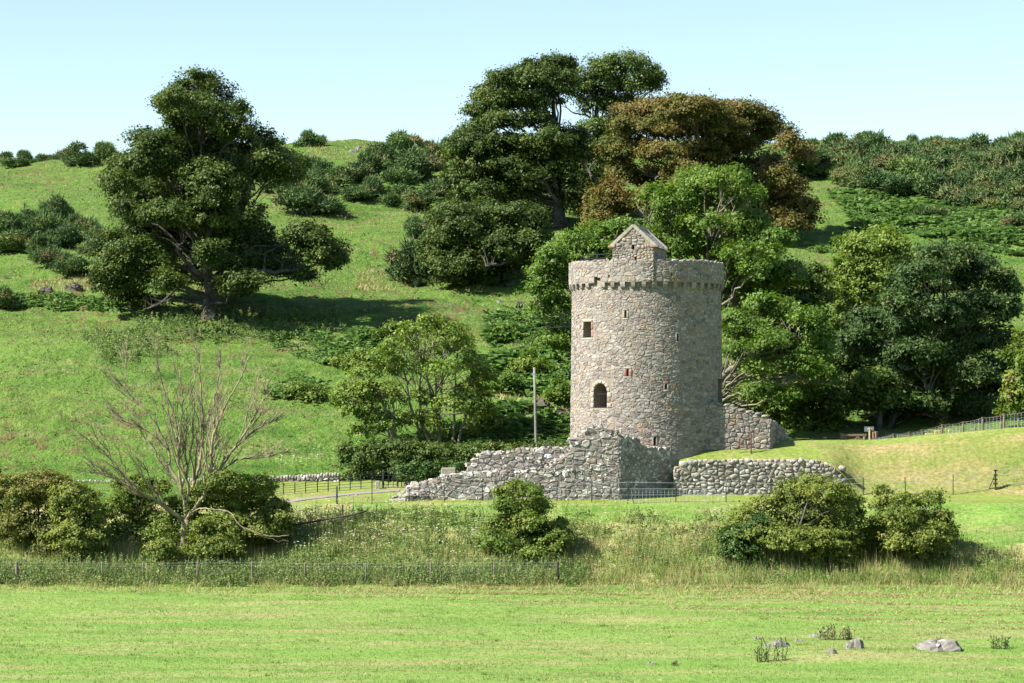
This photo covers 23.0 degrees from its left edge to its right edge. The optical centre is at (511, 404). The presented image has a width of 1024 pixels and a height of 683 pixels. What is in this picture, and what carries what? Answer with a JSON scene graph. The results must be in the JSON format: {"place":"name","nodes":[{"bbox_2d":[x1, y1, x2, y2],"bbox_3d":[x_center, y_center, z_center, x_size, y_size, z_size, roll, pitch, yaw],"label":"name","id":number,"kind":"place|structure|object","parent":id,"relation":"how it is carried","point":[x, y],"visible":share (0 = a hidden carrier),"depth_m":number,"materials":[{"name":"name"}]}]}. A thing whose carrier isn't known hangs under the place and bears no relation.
{"place":"outdoors","nodes":[
{"label":"outdoors","id":0,"kind":"place"},
{"bbox_2d":[0,583,1023,682],"bbox_3d":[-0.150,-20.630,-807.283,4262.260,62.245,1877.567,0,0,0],"label":"field","id":1,"kind":"structure","parent":0,"point":[625,666],"depth_m":110.62,"materials":[{"name":"plant"}]},
{"bbox_2d":[0,150,1023,586],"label":"weeds","id":2,"kind":"object","parent":1,"relation":"on","point":[286,564],"visible":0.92,"depth_m":134.99,"materials":[{"name":"green plant"}]},
{"bbox_2d":[816,623,855,639],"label":"weed clump","id":3,"kind":"object","parent":1,"relation":"on","point":[846,635],"visible":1,"depth_m":109.69,"materials":[{"name":"green plant"}]},
{"bbox_2d":[916,638,961,651],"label":"rock","id":4,"kind":"object","parent":1,"relation":"on","point":[943,645],"visible":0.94,"depth_m":105.37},
{"bbox_2d":[0,139,1023,503],"bbox_3d":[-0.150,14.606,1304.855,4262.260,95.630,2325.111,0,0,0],"label":"hillside","id":5,"kind":"structure","parent":0,"point":[50,417],"depth_m":182.69,"materials":[{"name":"plant"}]},
{"bbox_2d":[0,284,25,308],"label":"gorse bush","id":6,"kind":"object","parent":5,"relation":"on","point":[7,299],"visible":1,"depth_m":199.71,"materials":[{"name":"green plant"}]},
{"bbox_2d":[0,227,30,251],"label":"gorse bush","id":7,"kind":"object","parent":5,"relation":"on","point":[11,239],"visible":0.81,"depth_m":226.33,"materials":[{"name":"green plant"}]},
{"bbox_2d":[0,207,31,237],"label":"gorse bush","id":8,"kind":"object","parent":5,"relation":"on","point":[6,223],"visible":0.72,"depth_m":233.47,"materials":[{"name":"green plant"}]},
{"bbox_2d":[9,202,38,235],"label":"gorse bush","id":9,"kind":"object","parent":5,"relation":"on","point":[29,212],"visible":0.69,"depth_m":234.74,"materials":[{"name":"green plant"}]},
{"bbox_2d":[17,207,67,237],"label":"gorse bush","id":10,"kind":"object","parent":5,"relation":"on","point":[42,221],"visible":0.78,"depth_m":234.24,"materials":[{"name":"green plant"}]},
{"bbox_2d":[24,231,63,252],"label":"gorse bush","id":11,"kind":"object","parent":5,"relation":"on","point":[38,242],"visible":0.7,"depth_m":223.72,"materials":[{"name":"green plant"}]},
{"bbox_2d":[27,241,63,265],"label":"gorse bush","id":12,"kind":"object","parent":5,"relation":"on","point":[47,254],"visible":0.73,"depth_m":218.14,"materials":[{"name":"green plant"}]},
{"bbox_2d":[37,188,75,219],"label":"gorse bush","id":13,"kind":"object","parent":5,"relation":"on","point":[57,204],"visible":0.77,"depth_m":248.32,"materials":[{"name":"green plant"}]},
{"bbox_2d":[44,222,86,247],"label":"gorse bush","id":14,"kind":"object","parent":5,"relation":"on","point":[69,236],"visible":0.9,"depth_m":227.85,"materials":[{"name":"green plant"}]},
{"bbox_2d":[53,255,89,275],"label":"gorse bush","id":15,"kind":"object","parent":5,"relation":"on","point":[73,266],"visible":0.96,"depth_m":211.47,"materials":[{"name":"green plant"}]},
{"bbox_2d":[57,139,98,165],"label":"gorse bush","id":16,"kind":"object","parent":5,"relation":"on","point":[73,155],"visible":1,"depth_m":297.70,"materials":[{"name":"green plant"}]},
{"bbox_2d":[70,212,102,233],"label":"gorse bush","id":17,"kind":"object","parent":5,"relation":"on","point":[84,223],"visible":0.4,"depth_m":233.91,"materials":[{"name":"green plant"}]},
{"bbox_2d":[90,139,118,161],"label":"gorse bush","id":18,"kind":"object","parent":5,"relation":"on","point":[102,149],"visible":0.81,"depth_m":299.85,"materials":[{"name":"green plant"}]},
{"bbox_2d":[68,472,339,481],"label":"boundary wall","id":19,"kind":"structure","parent":5,"relation":"on","point":[315,477],"depth_m":151.60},
{"bbox_2d":[81,64,356,320],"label":"sycamore tree","id":20,"kind":"object","parent":5,"relation":"on","point":[198,189],"visible":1,"depth_m":192.26,"materials":[{"name":"green plant"}]},
{"bbox_2d":[279,378,330,403],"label":"wild shrub","id":21,"kind":"object","parent":5,"relation":"on","point":[308,391],"visible":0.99,"depth_m":169.16,"materials":[{"name":"green plant"}]},
{"bbox_2d":[265,180,349,215],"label":"gorse bush","id":22,"kind":"object","parent":5,"relation":"on","point":[310,200],"visible":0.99,"depth_m":249.61,"materials":[{"name":"green plant"}]},
{"bbox_2d":[293,126,329,147],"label":"gorse bush","id":23,"kind":"object","parent":5,"relation":"on","point":[310,138],"visible":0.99,"depth_m":298.59,"materials":[{"name":"green plant"}]},
{"bbox_2d":[295,170,340,191],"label":"gorse bush","id":24,"kind":"object","parent":5,"relation":"on","point":[318,178],"visible":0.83,"depth_m":261.61,"materials":[{"name":"green plant"}]},
{"bbox_2d":[323,163,355,185],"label":"gorse bush","id":25,"kind":"object","parent":5,"relation":"on","point":[340,175],"visible":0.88,"depth_m":265.77,"materials":[{"name":"green plant"}]},
{"bbox_2d":[336,184,376,200],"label":"gorse bush","id":26,"kind":"object","parent":5,"relation":"on","point":[357,193],"visible":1,"depth_m":256.91,"materials":[{"name":"green plant"}]},
{"bbox_2d":[325,345,392,369],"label":"wild shrub","id":27,"kind":"object","parent":5,"relation":"on","point":[343,360],"visible":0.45,"depth_m":177.60,"materials":[{"name":"green plant"}]},
{"bbox_2d":[347,160,374,181],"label":"gorse bush","id":28,"kind":"object","parent":5,"relation":"on","point":[361,171],"visible":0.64,"depth_m":270.00,"materials":[{"name":"green plant"}]},
{"bbox_2d":[324,358,411,441],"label":"ash sapling","id":29,"kind":"object","parent":5,"relation":"on","point":[365,391],"visible":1,"depth_m":158.64,"materials":[{"name":"green plant"}]},
{"bbox_2d":[362,174,385,196],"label":"gorse bush","id":30,"kind":"object","parent":5,"relation":"on","point":[372,181],"visible":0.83,"depth_m":258.95,"materials":[{"name":"green plant"}]},
{"bbox_2d":[357,147,393,175],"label":"gorse bush","id":31,"kind":"object","parent":5,"relation":"on","point":[371,159],"visible":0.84,"depth_m":273.15,"materials":[{"name":"green plant"}]},
{"bbox_2d":[363,140,399,163],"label":"gorse bush","id":32,"kind":"object","parent":5,"relation":"on","point":[382,149],"visible":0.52,"depth_m":281.70,"materials":[{"name":"green plant"}]},
{"bbox_2d":[369,317,413,341],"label":"wild shrub","id":33,"kind":"object","parent":5,"relation":"on","point":[390,325],"visible":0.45,"depth_m":187.95,"materials":[{"name":"green plant"}]},
{"bbox_2d":[380,183,408,206],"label":"gorse bush","id":34,"kind":"object","parent":5,"relation":"on","point":[394,197],"visible":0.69,"depth_m":254.81,"materials":[{"name":"green plant"}]},
{"bbox_2d":[379,163,422,185],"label":"gorse bush","id":35,"kind":"object","parent":5,"relation":"on","point":[396,175],"visible":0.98,"depth_m":266.48,"materials":[{"name":"green plant"}]},
{"bbox_2d":[385,128,425,151],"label":"gorse bush","id":36,"kind":"object","parent":5,"relation":"on","point":[401,138],"visible":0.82,"depth_m":294.74,"materials":[{"name":"green plant"}]},
{"bbox_2d":[380,234,431,283],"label":"gorse bush","id":37,"kind":"object","parent":5,"relation":"on","point":[402,263],"visible":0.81,"depth_m":213.47,"materials":[{"name":"green plant"}]},
{"bbox_2d":[401,214,430,237],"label":"gorse bush","id":38,"kind":"object","parent":5,"relation":"on","point":[410,226],"visible":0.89,"depth_m":234.05,"materials":[{"name":"green plant"}]},
{"bbox_2d":[110,443,724,556],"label":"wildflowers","id":39,"kind":"object","parent":5,"relation":"on","point":[377,511],"visible":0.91,"depth_m":139.42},
{"bbox_2d":[392,141,446,176],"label":"gorse bush","id":40,"kind":"object","parent":5,"relation":"on","point":[421,162],"visible":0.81,"depth_m":272.52,"materials":[{"name":"green plant"}]},
{"bbox_2d":[400,187,442,211],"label":"gorse bush","id":41,"kind":"object","parent":5,"relation":"on","point":[419,200],"visible":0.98,"depth_m":251.33,"materials":[{"name":"green plant"}]},
{"bbox_2d":[361,312,507,443],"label":"ash sapling","id":42,"kind":"object","parent":5,"relation":"on","point":[474,390],"visible":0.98,"depth_m":159.40,"materials":[{"name":"green plant"}]},
{"bbox_2d":[422,177,460,201],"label":"gorse bush","id":43,"kind":"object","parent":5,"relation":"on","point":[439,189],"visible":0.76,"depth_m":253.37,"materials":[{"name":"green plant"}]},
{"bbox_2d":[411,194,557,288],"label":"sycamore tree","id":44,"kind":"object","parent":5,"relation":"on","point":[461,242],"visible":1,"depth_m":209.11,"materials":[{"name":"green plant"}]},
{"bbox_2d":[462,405,511,431],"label":"wild shrub","id":45,"kind":"object","parent":5,"relation":"on","point":[490,423],"visible":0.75,"depth_m":162.12,"materials":[{"name":"green plant"}]},
{"bbox_2d":[414,438,569,463],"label":"hedge","id":46,"kind":"object","parent":5,"relation":"on","point":[470,450],"visible":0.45,"depth_m":154.06,"materials":[{"name":"green plant"}]},
{"bbox_2d":[484,320,522,343],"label":"wild shrub","id":47,"kind":"object","parent":5,"relation":"on","point":[504,326],"visible":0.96,"depth_m":187.28,"materials":[{"name":"green plant"}]},
{"bbox_2d":[487,368,529,395],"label":"wild shrub","id":48,"kind":"object","parent":5,"relation":"on","point":[512,378],"visible":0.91,"depth_m":171.31,"materials":[{"name":"green plant"}]},
{"bbox_2d":[0,138,1023,682],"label":"grass","id":49,"kind":"structure","parent":5,"relation":"on","point":[618,576],"depth_m":130.85,"materials":[{"name":"plant"}]},
{"bbox_2d":[427,49,597,227],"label":"sycamore tree","id":50,"kind":"object","parent":5,"relation":"on","point":[537,166],"visible":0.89,"depth_m":237.58,"materials":[{"name":"green plant"}]},
{"bbox_2d":[3,178,1023,443],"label":"bracken","id":51,"kind":"object","parent":5,"relation":"on","point":[857,202],"visible":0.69,"depth_m":196.26,"materials":[{"name":"plant"}]},
{"bbox_2d":[501,349,553,375],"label":"wild shrub","id":52,"kind":"object","parent":5,"relation":"on","point":[523,363],"visible":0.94,"depth_m":177.06,"materials":[{"name":"green plant"}]},
{"bbox_2d":[540,376,570,404],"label":"wild shrub","id":53,"kind":"object","parent":5,"relation":"on","point":[559,390],"visible":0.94,"depth_m":165.16,"materials":[{"name":"green plant"}]},
{"bbox_2d":[515,213,641,354],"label":"ash tree","id":54,"kind":"object","parent":5,"relation":"on","point":[549,272],"visible":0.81,"depth_m":172.85,"materials":[{"name":"green plant"}]},
{"bbox_2d":[552,46,675,217],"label":"sycamore tree","id":55,"kind":"object","parent":5,"relation":"on","point":[605,69],"visible":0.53,"depth_m":248.57,"materials":[{"name":"green plant"}]},
{"bbox_2d":[575,88,831,241],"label":"copper sycamore","id":56,"kind":"object","parent":5,"relation":"on","point":[719,130],"visible":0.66,"depth_m":232.30,"materials":[{"name":"brown plant"}]},
{"bbox_2d":[634,161,812,382],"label":"ash tree","id":57,"kind":"object","parent":5,"relation":"on","point":[747,258],"visible":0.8,"depth_m":178.37,"materials":[{"name":"green plant"}]},
{"bbox_2d":[721,288,846,418],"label":"ash tree","id":58,"kind":"object","parent":5,"relation":"on","point":[767,349],"visible":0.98,"depth_m":164.57,"materials":[{"name":"green plant"}]},
{"bbox_2d":[722,374,852,432],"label":"undergrowth bush","id":59,"kind":"object","parent":5,"relation":"on","point":[792,416],"visible":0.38,"depth_m":170.01,"materials":[{"name":"green plant"}]},
{"bbox_2d":[735,255,848,345],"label":"oak tree","id":60,"kind":"object","parent":5,"relation":"on","point":[814,293],"visible":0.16,"depth_m":187.47,"materials":[{"name":"green plant"}]},
{"bbox_2d":[777,144,860,177],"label":"gorse bush","id":61,"kind":"object","parent":5,"relation":"on","point":[804,170],"visible":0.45,"depth_m":274.52,"materials":[{"name":"green plant"}]},
{"bbox_2d":[808,146,858,175],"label":"gorse bush","id":62,"kind":"object","parent":5,"relation":"on","point":[842,160],"visible":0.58,"depth_m":273.64,"materials":[{"name":"green plant"}]},
{"bbox_2d":[826,153,860,183],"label":"gorse bush","id":63,"kind":"object","parent":5,"relation":"on","point":[833,176],"visible":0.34,"depth_m":269.30,"materials":[{"name":"green plant"}]},
{"bbox_2d":[836,136,876,157],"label":"gorse bush","id":64,"kind":"object","parent":5,"relation":"on","point":[860,146],"visible":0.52,"depth_m":279.07,"materials":[{"name":"green plant"}]},
{"bbox_2d":[835,159,891,189],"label":"gorse bush","id":65,"kind":"object","parent":5,"relation":"on","point":[853,178],"visible":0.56,"depth_m":264.68,"materials":[{"name":"green plant"}]},
{"bbox_2d":[815,358,921,429],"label":"chestnut tree","id":66,"kind":"object","parent":5,"relation":"on","point":[859,381],"visible":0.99,"depth_m":168.95,"materials":[{"name":"green plant"}]},
{"bbox_2d":[824,220,920,334],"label":"ash tree","id":67,"kind":"object","parent":5,"relation":"on","point":[853,266],"visible":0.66,"depth_m":190.22,"materials":[{"name":"green plant"}]},
{"bbox_2d":[846,144,899,170],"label":"gorse bush","id":68,"kind":"object","parent":5,"relation":"on","point":[877,155],"visible":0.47,"depth_m":270.76,"materials":[{"name":"green plant"}]},
{"bbox_2d":[860,128,916,149],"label":"gorse bush","id":69,"kind":"object","parent":5,"relation":"on","point":[880,139],"visible":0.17,"depth_m":284.37,"materials":[{"name":"green plant"}]},
{"bbox_2d":[861,168,917,195],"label":"gorse bush","id":70,"kind":"object","parent":5,"relation":"on","point":[889,183],"visible":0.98,"depth_m":261.12,"materials":[{"name":"green plant"}]},
{"bbox_2d":[895,155,934,193],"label":"gorse bush","id":71,"kind":"object","parent":5,"relation":"on","point":[915,167],"visible":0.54,"depth_m":263.74,"materials":[{"name":"green plant"}]},
{"bbox_2d":[828,235,1023,420],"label":"chestnut tree","id":72,"kind":"object","parent":5,"relation":"on","point":[944,365],"visible":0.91,"depth_m":171.31,"materials":[{"name":"green plant"}]},
{"bbox_2d":[912,167,966,200],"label":"gorse bush","id":73,"kind":"object","parent":5,"relation":"on","point":[936,185],"visible":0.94,"depth_m":258.92,"materials":[{"name":"green plant"}]},
{"bbox_2d":[939,182,978,206],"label":"gorse bush","id":74,"kind":"object","parent":5,"relation":"on","point":[960,193],"visible":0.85,"depth_m":255.86,"materials":[{"name":"green plant"}]},
{"bbox_2d":[949,162,978,185],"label":"gorse bush","id":75,"kind":"object","parent":5,"relation":"on","point":[967,177],"visible":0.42,"depth_m":260.17,"materials":[{"name":"green plant"}]},
{"bbox_2d":[959,130,994,154],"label":"gorse bush","id":76,"kind":"object","parent":5,"relation":"on","point":[971,144],"visible":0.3,"depth_m":283.81,"materials":[{"name":"green plant"}]},
{"bbox_2d":[960,183,998,207],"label":"gorse bush","id":77,"kind":"object","parent":5,"relation":"on","point":[980,193],"visible":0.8,"depth_m":254.32,"materials":[{"name":"green plant"}]},
{"bbox_2d":[972,167,1016,195],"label":"gorse bush","id":78,"kind":"object","parent":5,"relation":"on","point":[985,177],"visible":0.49,"depth_m":256.56,"materials":[{"name":"green plant"}]},
{"bbox_2d":[980,179,1023,208],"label":"gorse bush","id":79,"kind":"object","parent":5,"relation":"on","point":[1007,195],"visible":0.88,"depth_m":252.11,"materials":[{"name":"green plant"}]},
{"bbox_2d":[989,135,1023,169],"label":"gorse bush","id":80,"kind":"object","parent":5,"relation":"on","point":[1013,149],"visible":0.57,"depth_m":274.16,"materials":[{"name":"green plant"}]},
{"bbox_2d":[992,327,1023,419],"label":"chestnut tree","id":81,"kind":"object","parent":5,"relation":"on","point":[1013,397],"visible":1,"depth_m":165.49,"materials":[{"name":"green plant"}]},
{"bbox_2d":[0,502,1023,584],"bbox_3d":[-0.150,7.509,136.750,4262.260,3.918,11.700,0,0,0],"label":"rough bank","id":82,"kind":"structure","parent":0,"point":[294,505],"depth_m":136.09,"materials":[{"name":"plant"}]},
{"bbox_2d":[0,467,73,555],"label":"hawthorn bush","id":83,"kind":"object","parent":82,"relation":"on","point":[21,525],"visible":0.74,"depth_m":135.79,"materials":[{"name":"green plant"}]},
{"bbox_2d":[32,476,120,560],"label":"hawthorn bush","id":84,"kind":"object","parent":82,"relation":"on","point":[80,527],"visible":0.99,"depth_m":134.67,"materials":[{"name":"green plant"}]},
{"bbox_2d":[100,471,183,548],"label":"elder bush","id":85,"kind":"object","parent":82,"relation":"on","point":[134,507],"visible":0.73,"depth_m":137.68,"materials":[{"name":"green plant"}]},
{"bbox_2d":[65,310,297,550],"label":"dead tree","id":86,"kind":"object","parent":82,"relation":"on","point":[199,454],"visible":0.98,"depth_m":135.72,"materials":[{"name":"brown wood"}]},
{"bbox_2d":[141,515,248,565],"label":"hawthorn bush","id":87,"kind":"object","parent":82,"relation":"on","point":[208,543],"visible":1,"depth_m":133.93,"materials":[{"name":"green plant"}]},
{"bbox_2d":[173,468,302,545],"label":"hawthorn bush","id":88,"kind":"object","parent":82,"relation":"on","point":[274,518],"visible":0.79,"depth_m":136.28,"materials":[{"name":"green plant"}]},
{"bbox_2d":[0,561,558,583],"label":"stock fence","id":89,"kind":"object","parent":82,"relation":"on","point":[556,565],"visible":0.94,"depth_m":131.48,"materials":[{"name":"metal"}]},
{"bbox_2d":[106,448,724,564],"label":"flower stems","id":90,"kind":"object","parent":82,"relation":"on","point":[392,523],"visible":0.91,"depth_m":138.68,"materials":[{"name":"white plant"}]},
{"bbox_2d":[468,477,584,564],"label":"elder bush","id":91,"kind":"object","parent":82,"relation":"on","point":[522,525],"visible":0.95,"depth_m":135.22,"materials":[{"name":"green plant"}]},
{"bbox_2d":[707,509,773,564],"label":"ivy bush","id":92,"kind":"object","parent":82,"relation":"on","point":[734,546],"visible":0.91,"depth_m":134.21,"materials":[{"name":"green plant"}]},
{"bbox_2d":[714,469,880,568],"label":"hawthorn bush","id":93,"kind":"object","parent":82,"relation":"on","point":[848,520],"visible":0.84,"depth_m":134.66,"materials":[{"name":"green plant"}]},
{"bbox_2d":[863,483,963,562],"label":"hawthorn bush","id":94,"kind":"object","parent":82,"relation":"on","point":[924,527],"visible":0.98,"depth_m":134.38,"materials":[{"name":"green plant"}]},
{"bbox_2d":[0,0,1023,158],"label":"sky","id":95,"kind":"structure","parent":0,"point":[82,70],"materials":[{"name":"blue"}]},
{"bbox_2d":[268,427,1023,504],"bbox_3d":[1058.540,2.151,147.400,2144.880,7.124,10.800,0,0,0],"label":"lawn","id":96,"kind":"structure","parent":0,"point":[788,449],"depth_m":146.97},
{"bbox_2d":[272,471,382,494],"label":"rail fence","id":97,"kind":"object","parent":96,"relation":"on","point":[328,480],"visible":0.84,"depth_m":147.54,"materials":[{"name":"wood"}]},
{"bbox_2d":[332,434,447,481],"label":"hedge","id":98,"kind":"object","parent":96,"relation":"on","point":[384,452],"visible":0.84,"depth_m":151.82,"materials":[{"name":"green plant"}]},
{"bbox_2d":[389,458,469,482],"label":"ivy hedge","id":99,"kind":"object","parent":96,"relation":"on","point":[422,471],"visible":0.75,"depth_m":149.03,"materials":[{"name":"green plant"}]},
{"bbox_2d":[389,423,675,500],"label":"ruined wall","id":100,"kind":"structure","parent":96,"relation":"on","point":[595,455],"depth_m":143.40,"materials":[{"name":"stone"}]},
{"bbox_2d":[568,224,723,465],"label":"tower","id":101,"kind":"structure","parent":96,"relation":"on","point":[646,346],"depth_m":146.97,"materials":[{"name":"stone"}]},
{"bbox_2d":[336,465,1023,503],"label":"estate fence","id":102,"kind":"object","parent":96,"relation":"on","point":[675,492],"visible":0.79,"depth_m":142.74,"materials":[{"name":"black metal"}]},
{"bbox_2d":[705,402,788,449],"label":"stub wall","id":103,"kind":"structure","parent":96,"relation":"on","point":[728,426],"depth_m":147.87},
{"bbox_2d":[673,457,849,494],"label":"retaining wall","id":104,"kind":"structure","parent":96,"relation":"on","point":[735,476],"depth_m":145.16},
{"bbox_2d":[869,412,1022,439],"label":"wire fence","id":105,"kind":"object","parent":96,"relation":"on","point":[963,427],"visible":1,"depth_m":150.59,"materials":[{"name":"metal"}]},
{"bbox_2d":[350,502,1023,550],"bbox_3d":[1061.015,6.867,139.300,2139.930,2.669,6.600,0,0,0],"label":"verge","id":106,"kind":"structure","parent":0,"point":[1011,515],"depth_m":140.65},
{"bbox_2d":[807,433,1023,494],"bbox_3d":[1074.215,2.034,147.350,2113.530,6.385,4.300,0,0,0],"label":"mound","id":107,"kind":"object","parent":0,"point":[889,464],"visible":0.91,"depth_m":147.26,"materials":[{"name":"plant"}]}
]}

